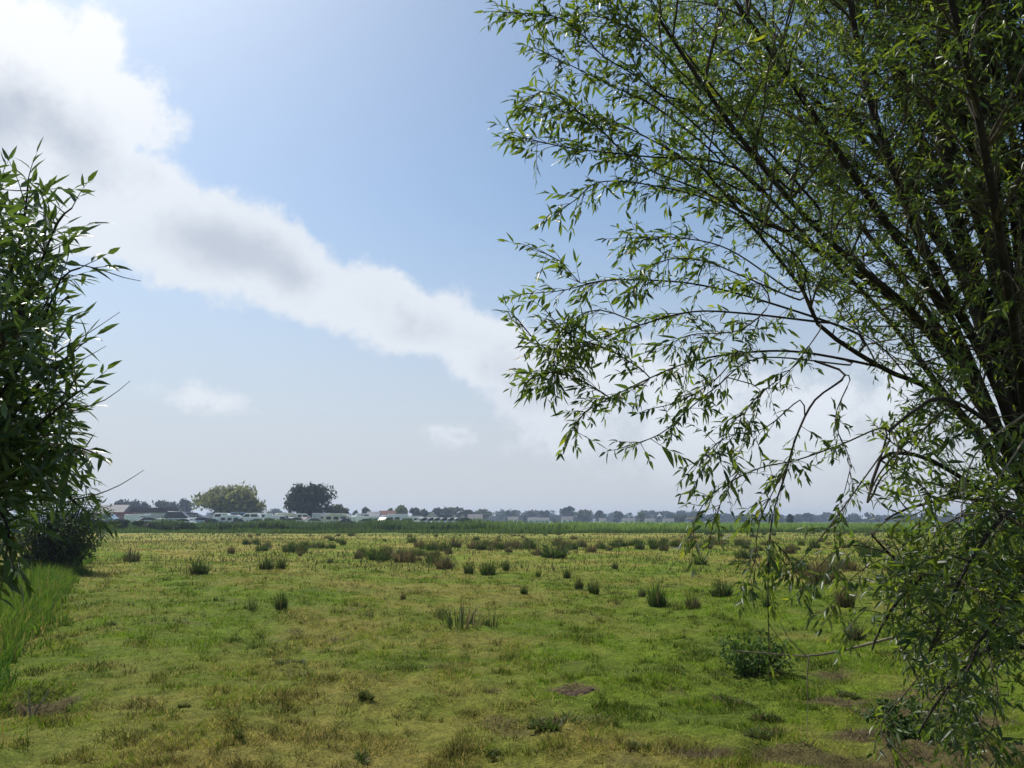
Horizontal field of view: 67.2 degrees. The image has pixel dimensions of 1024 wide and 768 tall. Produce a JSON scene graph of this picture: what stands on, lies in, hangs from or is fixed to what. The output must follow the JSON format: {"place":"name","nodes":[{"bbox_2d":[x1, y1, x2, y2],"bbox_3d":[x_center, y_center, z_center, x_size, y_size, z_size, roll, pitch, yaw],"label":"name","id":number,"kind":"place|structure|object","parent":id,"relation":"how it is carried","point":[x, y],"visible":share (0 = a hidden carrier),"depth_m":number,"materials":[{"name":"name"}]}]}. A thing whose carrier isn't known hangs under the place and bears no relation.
{"place":"outdoors","nodes":[
{"label":"outdoors","id":0,"kind":"place"},
{"bbox_2d":[0,522,1023,767],"bbox_3d":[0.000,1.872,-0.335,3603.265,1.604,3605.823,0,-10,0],"label":"meadow ground","id":1,"kind":"structure","parent":0,"point":[558,758],"depth_m":8.63,"materials":[{"name":"plant"}]},
{"bbox_2d":[28,687,49,717],"bbox_3d":[-3.966,2.695,6.432,0.173,0.315,0.025,1,-10,-4],"label":"broken stick","id":2,"kind":"object","parent":1,"relation":"on","point":[36,708],"visible":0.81,"depth_m":6.43,"materials":[{"name":"brown wood"}]},
{"bbox_2d":[0,548,98,744],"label":"tall ditch grass","id":3,"kind":"structure","parent":1,"relation":"on","point":[28,620],"depth_m":12.27,"materials":[{"name":"plant"}]},
{"bbox_2d":[4,476,120,573],"bbox_3d":[-14.101,4.472,23.854,3.318,3.687,3.461,0,-10,0],"label":"sallow bush","id":4,"kind":"object","parent":1,"relation":"on","point":[73,547],"visible":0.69,"depth_m":23.40,"materials":[{"name":"green plant"}]},
{"bbox_2d":[0,136,143,607],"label":"osier bush","id":5,"kind":"object","parent":1,"relation":"on","point":[26,435],"visible":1,"depth_m":2.46,"materials":[{"name":"green plant"}]},
{"bbox_2d":[91,505,131,519],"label":"shed","id":6,"kind":"object","parent":1,"relation":"on","point":[120,508],"visible":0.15,"depth_m":249.21,"materials":[{"name":"white paint"}]},
{"bbox_2d":[107,519,129,530],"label":"scrub bush","id":7,"kind":"object","parent":1,"relation":"on","point":[125,523],"visible":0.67,"depth_m":113.46,"materials":[{"name":"green plant"}]},
{"bbox_2d":[114,512,136,518],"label":"lorry","id":8,"kind":"object","parent":1,"relation":"on","point":[120,514],"visible":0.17,"depth_m":235.68,"materials":[{"name":"white paint"}]},
{"bbox_2d":[120,547,144,561],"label":"rush clump","id":9,"kind":"object","parent":1,"relation":"on","point":[132,556],"visible":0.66,"depth_m":29.76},
{"bbox_2d":[124,499,140,507],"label":"tree","id":10,"kind":"object","parent":1,"relation":"on","point":[134,503],"visible":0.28,"depth_m":384.11,"materials":[{"name":"green plant"}]},
{"bbox_2d":[124,514,147,522],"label":"parked van","id":11,"kind":"object","parent":1,"relation":"on","point":[132,518],"visible":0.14,"depth_m":200.44,"materials":[{"name":"white paint"}]},
{"bbox_2d":[132,520,158,529],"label":"scrub bush","id":12,"kind":"object","parent":1,"relation":"on","point":[144,524],"visible":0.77,"depth_m":113.31,"materials":[{"name":"green plant"}]},
{"bbox_2d":[130,508,178,514],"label":"long building","id":13,"kind":"structure","parent":1,"relation":"on","point":[140,511],"depth_m":251.48,"materials":[{"name":"metal"}]},
{"bbox_2d":[145,514,164,519],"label":"parked van","id":14,"kind":"object","parent":1,"relation":"on","point":[156,516],"visible":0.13,"depth_m":209.86,"materials":[{"name":"silver metal"}]},
{"bbox_2d":[152,499,184,511],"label":"tree","id":15,"kind":"object","parent":1,"relation":"on","point":[164,503],"visible":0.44,"depth_m":395.85,"materials":[{"name":"green plant"}]},
{"bbox_2d":[157,511,196,520],"bbox_3d":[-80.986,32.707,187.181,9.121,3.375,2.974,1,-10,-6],"label":"parked car","id":16,"kind":"object","parent":1,"relation":"on","point":[170,515],"visible":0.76,"depth_m":186.10,"materials":[{"name":"white paint"}]},
{"bbox_2d":[173,522,196,530],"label":"scrub bush","id":17,"kind":"object","parent":1,"relation":"on","point":[184,525],"visible":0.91,"depth_m":113.21,"materials":[{"name":"green plant"}]},
{"bbox_2d":[178,498,192,512],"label":"tree","id":18,"kind":"object","parent":1,"relation":"on","point":[183,503],"visible":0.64,"depth_m":413.43,"materials":[{"name":"green plant"}]},
{"bbox_2d":[185,512,210,518],"bbox_3d":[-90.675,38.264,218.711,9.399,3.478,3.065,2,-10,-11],"label":"parked car","id":19,"kind":"object","parent":1,"relation":"on","point":[193,515],"visible":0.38,"depth_m":217.87,"materials":[{"name":"grey paint"}]},
{"bbox_2d":[188,558,213,574],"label":"rush clump","id":20,"kind":"object","parent":1,"relation":"on","point":[197,568],"visible":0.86,"depth_m":23.55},
{"bbox_2d":[212,513,230,519],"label":"van","id":21,"kind":"object","parent":1,"relation":"on","point":[216,516],"visible":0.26,"depth_m":201.01,"materials":[{"name":"white paint"}]},
{"bbox_2d":[189,480,267,517],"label":"willow tree","id":22,"kind":"object","parent":1,"relation":"on","point":[230,499],"visible":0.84,"depth_m":228.03,"materials":[{"name":"green plant"}]},
{"bbox_2d":[219,515,242,522],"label":"caravan","id":23,"kind":"object","parent":1,"relation":"on","point":[225,518],"visible":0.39,"depth_m":181.29,"materials":[{"name":"white paint"}]},
{"bbox_2d":[231,728,244,738],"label":"weed clump","id":24,"kind":"object","parent":1,"relation":"on","point":[238,731],"visible":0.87,"depth_m":5.53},
{"bbox_2d":[244,591,258,610],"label":"rush clump","id":25,"kind":"object","parent":1,"relation":"on","point":[248,606],"visible":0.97,"depth_m":13.60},
{"bbox_2d":[242,513,261,521],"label":"van","id":26,"kind":"object","parent":1,"relation":"on","point":[248,517],"visible":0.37,"depth_m":196.07,"materials":[{"name":"white paint"}]},
{"bbox_2d":[254,543,269,551],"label":"rush clump","id":27,"kind":"object","parent":1,"relation":"on","point":[262,548],"visible":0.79,"depth_m":42.79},
{"bbox_2d":[256,554,275,569],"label":"rush clump","id":28,"kind":"object","parent":1,"relation":"on","point":[267,564],"visible":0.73,"depth_m":26.59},
{"bbox_2d":[264,515,286,520],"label":"parked van","id":29,"kind":"object","parent":1,"relation":"on","point":[278,517],"visible":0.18,"depth_m":191.07,"materials":[{"name":"white paint"}]},
{"bbox_2d":[271,592,289,609],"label":"rush clump","id":30,"kind":"object","parent":1,"relation":"on","point":[281,603],"visible":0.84,"depth_m":13.89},
{"bbox_2d":[273,556,287,569],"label":"rush clump","id":31,"kind":"object","parent":1,"relation":"on","point":[282,566],"visible":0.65,"depth_m":26.06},
{"bbox_2d":[274,513,298,517],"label":"caravan","id":32,"kind":"object","parent":1,"relation":"on","point":[287,515],"visible":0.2,"depth_m":210.80,"materials":[{"name":"beige paint"}]},
{"bbox_2d":[280,542,298,552],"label":"rush clump","id":33,"kind":"object","parent":1,"relation":"on","point":[290,547],"visible":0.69,"depth_m":40.27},
{"bbox_2d":[272,659,309,664],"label":"weed clump","id":34,"kind":"object","parent":1,"relation":"on","point":[302,661],"visible":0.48,"depth_m":8.92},
{"bbox_2d":[293,543,309,552],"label":"rush clump","id":35,"kind":"object","parent":1,"relation":"on","point":[303,548],"visible":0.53,"depth_m":40.04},
{"bbox_2d":[283,481,337,516],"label":"dark tree","id":36,"kind":"object","parent":1,"relation":"on","point":[302,499],"visible":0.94,"depth_m":226.32,"materials":[{"name":"green plant"}]},
{"bbox_2d":[312,513,328,520],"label":"motorhome","id":37,"kind":"object","parent":1,"relation":"on","point":[319,516],"visible":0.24,"depth_m":194.28,"materials":[{"name":"silver metal"}]},
{"bbox_2d":[324,513,349,522],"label":"caravan","id":38,"kind":"object","parent":1,"relation":"on","point":[330,517],"visible":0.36,"depth_m":186.09,"materials":[{"name":"beige paint"}]},
{"bbox_2d":[326,504,348,513],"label":"round tree","id":39,"kind":"object","parent":1,"relation":"on","point":[335,508],"visible":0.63,"depth_m":223.37,"materials":[{"name":"green plant"}]},
{"bbox_2d":[351,516,367,521],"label":"parked van","id":40,"kind":"object","parent":1,"relation":"on","point":[355,518],"visible":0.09,"depth_m":195.04,"materials":[{"name":"white paint"}]},
{"bbox_2d":[351,749,375,765],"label":"weed clump","id":41,"kind":"object","parent":1,"relation":"on","point":[360,758],"visible":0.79,"depth_m":5.31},
{"bbox_2d":[353,689,375,699],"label":"weed clump","id":42,"kind":"object","parent":1,"relation":"on","point":[362,695],"visible":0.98,"depth_m":7.09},
{"bbox_2d":[360,543,398,559],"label":"rush clump","id":43,"kind":"object","parent":1,"relation":"on","point":[370,557],"visible":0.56,"depth_m":32.82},
{"bbox_2d":[371,549,387,561],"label":"rush clump","id":44,"kind":"object","parent":1,"relation":"on","point":[379,557],"visible":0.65,"depth_m":32.09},
{"bbox_2d":[387,514,408,520],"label":"motorhome","id":45,"kind":"object","parent":1,"relation":"on","point":[392,516],"visible":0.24,"depth_m":191.08,"materials":[{"name":"white paint"}]},
{"bbox_2d":[394,505,407,513],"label":"tree","id":46,"kind":"object","parent":1,"relation":"on","point":[401,509],"visible":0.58,"depth_m":324.48,"materials":[{"name":"green plant"}]},
{"bbox_2d":[385,546,420,562],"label":"rush clump","id":47,"kind":"object","parent":1,"relation":"on","point":[410,558],"visible":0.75,"depth_m":31.18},
{"bbox_2d":[409,507,419,515],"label":"tree","id":48,"kind":"object","parent":1,"relation":"on","point":[415,511],"visible":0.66,"depth_m":412.66,"materials":[{"name":"green plant"}]},
{"bbox_2d":[422,542,439,550],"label":"rush clump","id":49,"kind":"object","parent":1,"relation":"on","point":[429,547],"visible":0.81,"depth_m":41.58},
{"bbox_2d":[425,554,443,563],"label":"rush clump","id":50,"kind":"object","parent":1,"relation":"on","point":[429,559],"visible":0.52,"depth_m":30.92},
{"bbox_2d":[431,507,444,517],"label":"tree","id":51,"kind":"object","parent":1,"relation":"on","point":[438,512],"visible":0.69,"depth_m":451.31,"materials":[{"name":"green plant"}]},
{"bbox_2d":[434,541,452,550],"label":"rush clump","id":52,"kind":"object","parent":1,"relation":"on","point":[443,546],"visible":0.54,"depth_m":40.07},
{"bbox_2d":[430,552,457,569],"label":"rush clump","id":53,"kind":"object","parent":1,"relation":"on","point":[446,563],"visible":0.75,"depth_m":27.72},
{"bbox_2d":[433,599,455,618],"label":"rush clump","id":54,"kind":"object","parent":1,"relation":"on","point":[439,613],"visible":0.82,"depth_m":13.15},
{"bbox_2d":[440,507,462,517],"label":"tree","id":55,"kind":"object","parent":1,"relation":"on","point":[449,511],"visible":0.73,"depth_m":469.38,"materials":[{"name":"green plant"}]},
{"bbox_2d":[446,537,463,547],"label":"rush clump","id":56,"kind":"object","parent":1,"relation":"on","point":[455,543],"visible":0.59,"depth_m":44.56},
{"bbox_2d":[437,602,489,628],"bbox_3d":[-0.798,3.675,12.425,0.869,0.499,1.265,3,-10,-16],"label":"rush clump","id":57,"kind":"object","parent":1,"relation":"on","point":[460,619],"visible":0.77,"depth_m":12.32,"materials":[{"name":"plant"}]},
{"bbox_2d":[453,509,475,517],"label":"tree","id":58,"kind":"object","parent":1,"relation":"on","point":[465,512],"visible":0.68,"depth_m":471.04,"materials":[{"name":"green plant"}]},
{"bbox_2d":[462,563,474,573],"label":"rush clump","id":59,"kind":"object","parent":1,"relation":"on","point":[469,569],"visible":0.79,"depth_m":24.50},
{"bbox_2d":[467,514,482,521],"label":"bungalow","id":60,"kind":"object","parent":1,"relation":"on","point":[477,516],"visible":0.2,"depth_m":341.32,"materials":[{"name":"white paint"}]},
{"bbox_2d":[474,538,489,549],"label":"rush clump","id":61,"kind":"object","parent":1,"relation":"on","point":[481,546],"visible":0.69,"depth_m":41.67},
{"bbox_2d":[474,509,494,518],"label":"tree","id":62,"kind":"object","parent":1,"relation":"on","point":[486,513],"visible":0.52,"depth_m":511.20,"materials":[{"name":"green plant"}]},
{"bbox_2d":[477,556,499,574],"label":"rush clump","id":63,"kind":"object","parent":1,"relation":"on","point":[488,569],"visible":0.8,"depth_m":24.01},
{"bbox_2d":[481,606,500,627],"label":"rush clump","id":64,"kind":"object","parent":1,"relation":"on","point":[490,621],"visible":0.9,"depth_m":12.27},
{"bbox_2d":[484,748,501,758],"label":"weed clump","id":65,"kind":"object","parent":1,"relation":"on","point":[491,755],"visible":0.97,"depth_m":5.44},
{"bbox_2d":[10,526,986,533],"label":"sedge strip","id":66,"kind":"object","parent":1,"relation":"on","point":[427,530],"visible":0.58,"depth_m":103.53,"materials":[{"name":"plant"}]},
{"bbox_2d":[3,516,1012,531],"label":"reed bed","id":67,"kind":"object","parent":1,"relation":"on","point":[386,524],"visible":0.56,"depth_m":123.32,"materials":[{"name":"plant"}]},
{"bbox_2d":[0,509,1016,522],"bbox_3d":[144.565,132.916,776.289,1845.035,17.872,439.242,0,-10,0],"label":"wood","id":68,"kind":"object","parent":1,"relation":"on","point":[804,517],"visible":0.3,"depth_m":792.51,"materials":[{"name":"green plant"}]},
{"bbox_2d":[502,510,517,520],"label":"tree","id":69,"kind":"object","parent":1,"relation":"on","point":[512,513],"visible":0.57,"depth_m":628.71,"materials":[{"name":"green plant"}]},
{"bbox_2d":[508,538,523,548],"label":"rush clump","id":70,"kind":"object","parent":1,"relation":"on","point":[515,545],"visible":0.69,"depth_m":44.59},
{"bbox_2d":[521,510,537,522],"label":"tree","id":71,"kind":"object","parent":1,"relation":"on","point":[525,516],"visible":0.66,"depth_m":648.06,"materials":[{"name":"green plant"}]},
{"bbox_2d":[525,538,537,548],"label":"rush clump","id":72,"kind":"object","parent":1,"relation":"on","point":[532,545],"visible":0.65,"depth_m":43.08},
{"bbox_2d":[527,517,540,522],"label":"chalet","id":73,"kind":"object","parent":1,"relation":"on","point":[534,519],"visible":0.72,"depth_m":423.40,"materials":[{"name":"white paint"}]},
{"bbox_2d":[538,510,549,522],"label":"tree","id":74,"kind":"object","parent":1,"relation":"on","point":[545,514],"visible":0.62,"depth_m":639.80,"materials":[{"name":"green plant"}]},
{"bbox_2d":[512,709,586,730],"bbox_3d":[0.330,2.655,6.106,0.535,0.106,0.496,-4,-11,21],"label":"weed clump","id":75,"kind":"object","parent":1,"relation":"on","point":[549,724],"visible":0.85,"depth_m":6.04,"materials":[{"name":"plant"}]},
{"bbox_2d":[86,531,1019,576],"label":"seeding grass","id":76,"kind":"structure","parent":1,"relation":"on","point":[406,542],"depth_m":46.04,"materials":[{"name":"plant"}]},
{"bbox_2d":[534,541,574,557],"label":"rush clump","id":77,"kind":"object","parent":1,"relation":"on","point":[556,552],"visible":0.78,"depth_m":32.75,"materials":[{"name":"plant"}]},
{"bbox_2d":[560,565,572,578],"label":"rush clump","id":78,"kind":"object","parent":1,"relation":"on","point":[566,574],"visible":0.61,"depth_m":22.32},
{"bbox_2d":[559,506,574,520],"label":"tree","id":79,"kind":"object","parent":1,"relation":"on","point":[568,510],"visible":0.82,"depth_m":609.45,"materials":[{"name":"green plant"}]},
{"bbox_2d":[561,516,573,522],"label":"chalet","id":80,"kind":"object","parent":1,"relation":"on","point":[569,519],"visible":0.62,"depth_m":423.84,"materials":[{"name":"white paint"}]},
{"bbox_2d":[552,684,594,695],"bbox_3d":[0.621,3.028,7.574,0.600,0.094,0.440,0,-10,0],"label":"earth heap","id":81,"kind":"object","parent":1,"relation":"on","point":[585,690],"visible":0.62,"depth_m":7.53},
{"bbox_2d":[573,573,584,589],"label":"rush clump","id":82,"kind":"object","parent":1,"relation":"on","point":[576,586],"visible":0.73,"depth_m":18.39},
{"bbox_2d":[576,509,592,522],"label":"tree","id":83,"kind":"object","parent":1,"relation":"on","point":[583,515],"visible":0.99,"depth_m":609.14,"materials":[{"name":"green plant"}]},
{"bbox_2d":[586,542,596,552],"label":"rush clump","id":84,"kind":"object","parent":1,"relation":"on","point":[591,549],"visible":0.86,"depth_m":39.22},
{"bbox_2d":[585,576,600,594],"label":"rush clump","id":85,"kind":"object","parent":1,"relation":"on","point":[595,589],"visible":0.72,"depth_m":17.36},
{"bbox_2d":[595,510,604,520],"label":"tree","id":86,"kind":"object","parent":1,"relation":"on","point":[599,514],"visible":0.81,"depth_m":629.36,"materials":[{"name":"green plant"}]},
{"bbox_2d":[612,511,623,522],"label":"tree","id":87,"kind":"object","parent":1,"relation":"on","point":[619,515],"visible":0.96,"depth_m":649.00,"materials":[{"name":"green plant"}]},
{"bbox_2d":[620,738,653,748],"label":"weed clump","id":88,"kind":"object","parent":1,"relation":"on","point":[632,744],"visible":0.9,"depth_m":5.54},
{"bbox_2d":[637,511,645,521],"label":"tree","id":89,"kind":"object","parent":1,"relation":"on","point":[641,516],"visible":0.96,"depth_m":550.65,"materials":[{"name":"green plant"}]},
{"bbox_2d":[642,578,669,606],"bbox_3d":[2.800,3.984,14.781,0.673,0.600,0.533,-4,-11,23],"label":"rush clump","id":90,"kind":"object","parent":1,"relation":"on","point":[656,599],"visible":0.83,"depth_m":14.70,"materials":[{"name":"plant"}]},
{"bbox_2d":[673,514,686,522],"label":"tree","id":91,"kind":"object","parent":1,"relation":"on","point":[681,517],"visible":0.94,"depth_m":510.98,"materials":[{"name":"green plant"}]},
{"bbox_2d":[682,591,701,608],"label":"rush clump","id":92,"kind":"object","parent":1,"relation":"on","point":[694,602],"visible":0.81,"depth_m":14.35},
{"bbox_2d":[689,553,708,564],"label":"rush clump","id":93,"kind":"object","parent":1,"relation":"on","point":[701,560],"visible":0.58,"depth_m":28.98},
{"bbox_2d":[706,576,737,596],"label":"rush clump","id":94,"kind":"object","parent":1,"relation":"on","point":[723,591],"visible":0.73,"depth_m":16.02,"materials":[{"name":"plant"}]},
{"bbox_2d":[700,691,755,706],"bbox_3d":[2.007,2.935,7.182,0.505,0.094,0.469,2,-10,-12],"label":"weed clump","id":95,"kind":"object","parent":1,"relation":"on","point":[724,698],"visible":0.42,"depth_m":7.19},
{"bbox_2d":[732,515,748,522],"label":"tree","id":96,"kind":"object","parent":1,"relation":"on","point":[743,519],"visible":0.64,"depth_m":547.53,"materials":[{"name":"green plant"}]},
{"bbox_2d":[733,545,749,558],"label":"rush clump","id":97,"kind":"object","parent":1,"relation":"on","point":[741,554],"visible":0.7,"depth_m":33.28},
{"bbox_2d":[473,0,1023,767],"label":"willow tree","id":98,"kind":"object","parent":1,"relation":"on","point":[983,184],"visible":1,"depth_m":4.36,"materials":[{"name":"green plant"}]},
{"bbox_2d":[707,625,799,677],"bbox_3d":[2.661,2.994,8.508,1.000,0.578,0.911,-3,-10,15],"label":"bramble patch","id":99,"kind":"object","parent":1,"relation":"on","point":[742,665],"visible":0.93,"depth_m":8.41,"materials":[{"name":"green plant"}]},
{"bbox_2d":[735,725,792,738],"bbox_3d":[1.863,2.588,5.745,0.502,0.093,0.336,5,-11,-27],"label":"weed clump","id":100,"kind":"object","parent":1,"relation":"on","point":[756,733],"visible":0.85,"depth_m":5.70,"materials":[{"name":"plant"}]},
{"bbox_2d":[743,709,785,720],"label":"weed clump","id":101,"kind":"object","parent":1,"relation":"on","point":[770,715],"visible":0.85,"depth_m":6.51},
{"bbox_2d":[781,542,797,553],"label":"rush clump","id":102,"kind":"object","parent":1,"relation":"on","point":[791,549],"visible":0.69,"depth_m":37.56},
{"bbox_2d":[789,558,814,572],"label":"rush clump","id":103,"kind":"object","parent":1,"relation":"on","point":[799,566],"visible":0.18,"depth_m":22.96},
{"bbox_2d":[798,557,846,584],"bbox_3d":[7.752,4.653,19.322,1.211,0.819,1.297,7,-12,-34],"label":"rush clump","id":104,"kind":"object","parent":1,"relation":"on","point":[817,578],"visible":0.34,"depth_m":19.24,"materials":[{"name":"plant"}]},
{"bbox_2d":[830,575,858,607],"bbox_3d":[6.104,3.811,14.144,0.615,0.600,0.483,-1,-10,7],"label":"rush clump","id":105,"kind":"object","parent":1,"relation":"on","point":[843,602],"visible":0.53,"depth_m":14.04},
{"bbox_2d":[833,556,859,570],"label":"rush clump","id":106,"kind":"object","parent":1,"relation":"on","point":[854,565],"visible":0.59,"depth_m":25.55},
{"bbox_2d":[833,688,862,698],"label":"weed clump","id":107,"kind":"object","parent":1,"relation":"on","point":[852,695],"visible":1,"depth_m":7.46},
{"bbox_2d":[838,619,869,640],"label":"rush clump","id":108,"kind":"object","parent":1,"relation":"on","point":[856,635],"visible":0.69,"depth_m":10.47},
{"bbox_2d":[852,539,883,556],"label":"rush clump","id":109,"kind":"object","parent":1,"relation":"on","point":[866,551],"visible":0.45,"depth_m":33.77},
{"bbox_2d":[856,695,966,742],"bbox_3d":[3.058,2.581,5.817,0.723,0.371,0.821,0,-10,0],"label":"bramble patch","id":110,"kind":"object","parent":1,"relation":"on","point":[903,722],"visible":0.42,"depth_m":5.87,"materials":[{"name":"green plant"}]},
{"bbox_2d":[0,0,1023,521],"label":"sky","id":111,"kind":"structure","parent":0,"point":[309,203],"materials":[{"name":"blue"}]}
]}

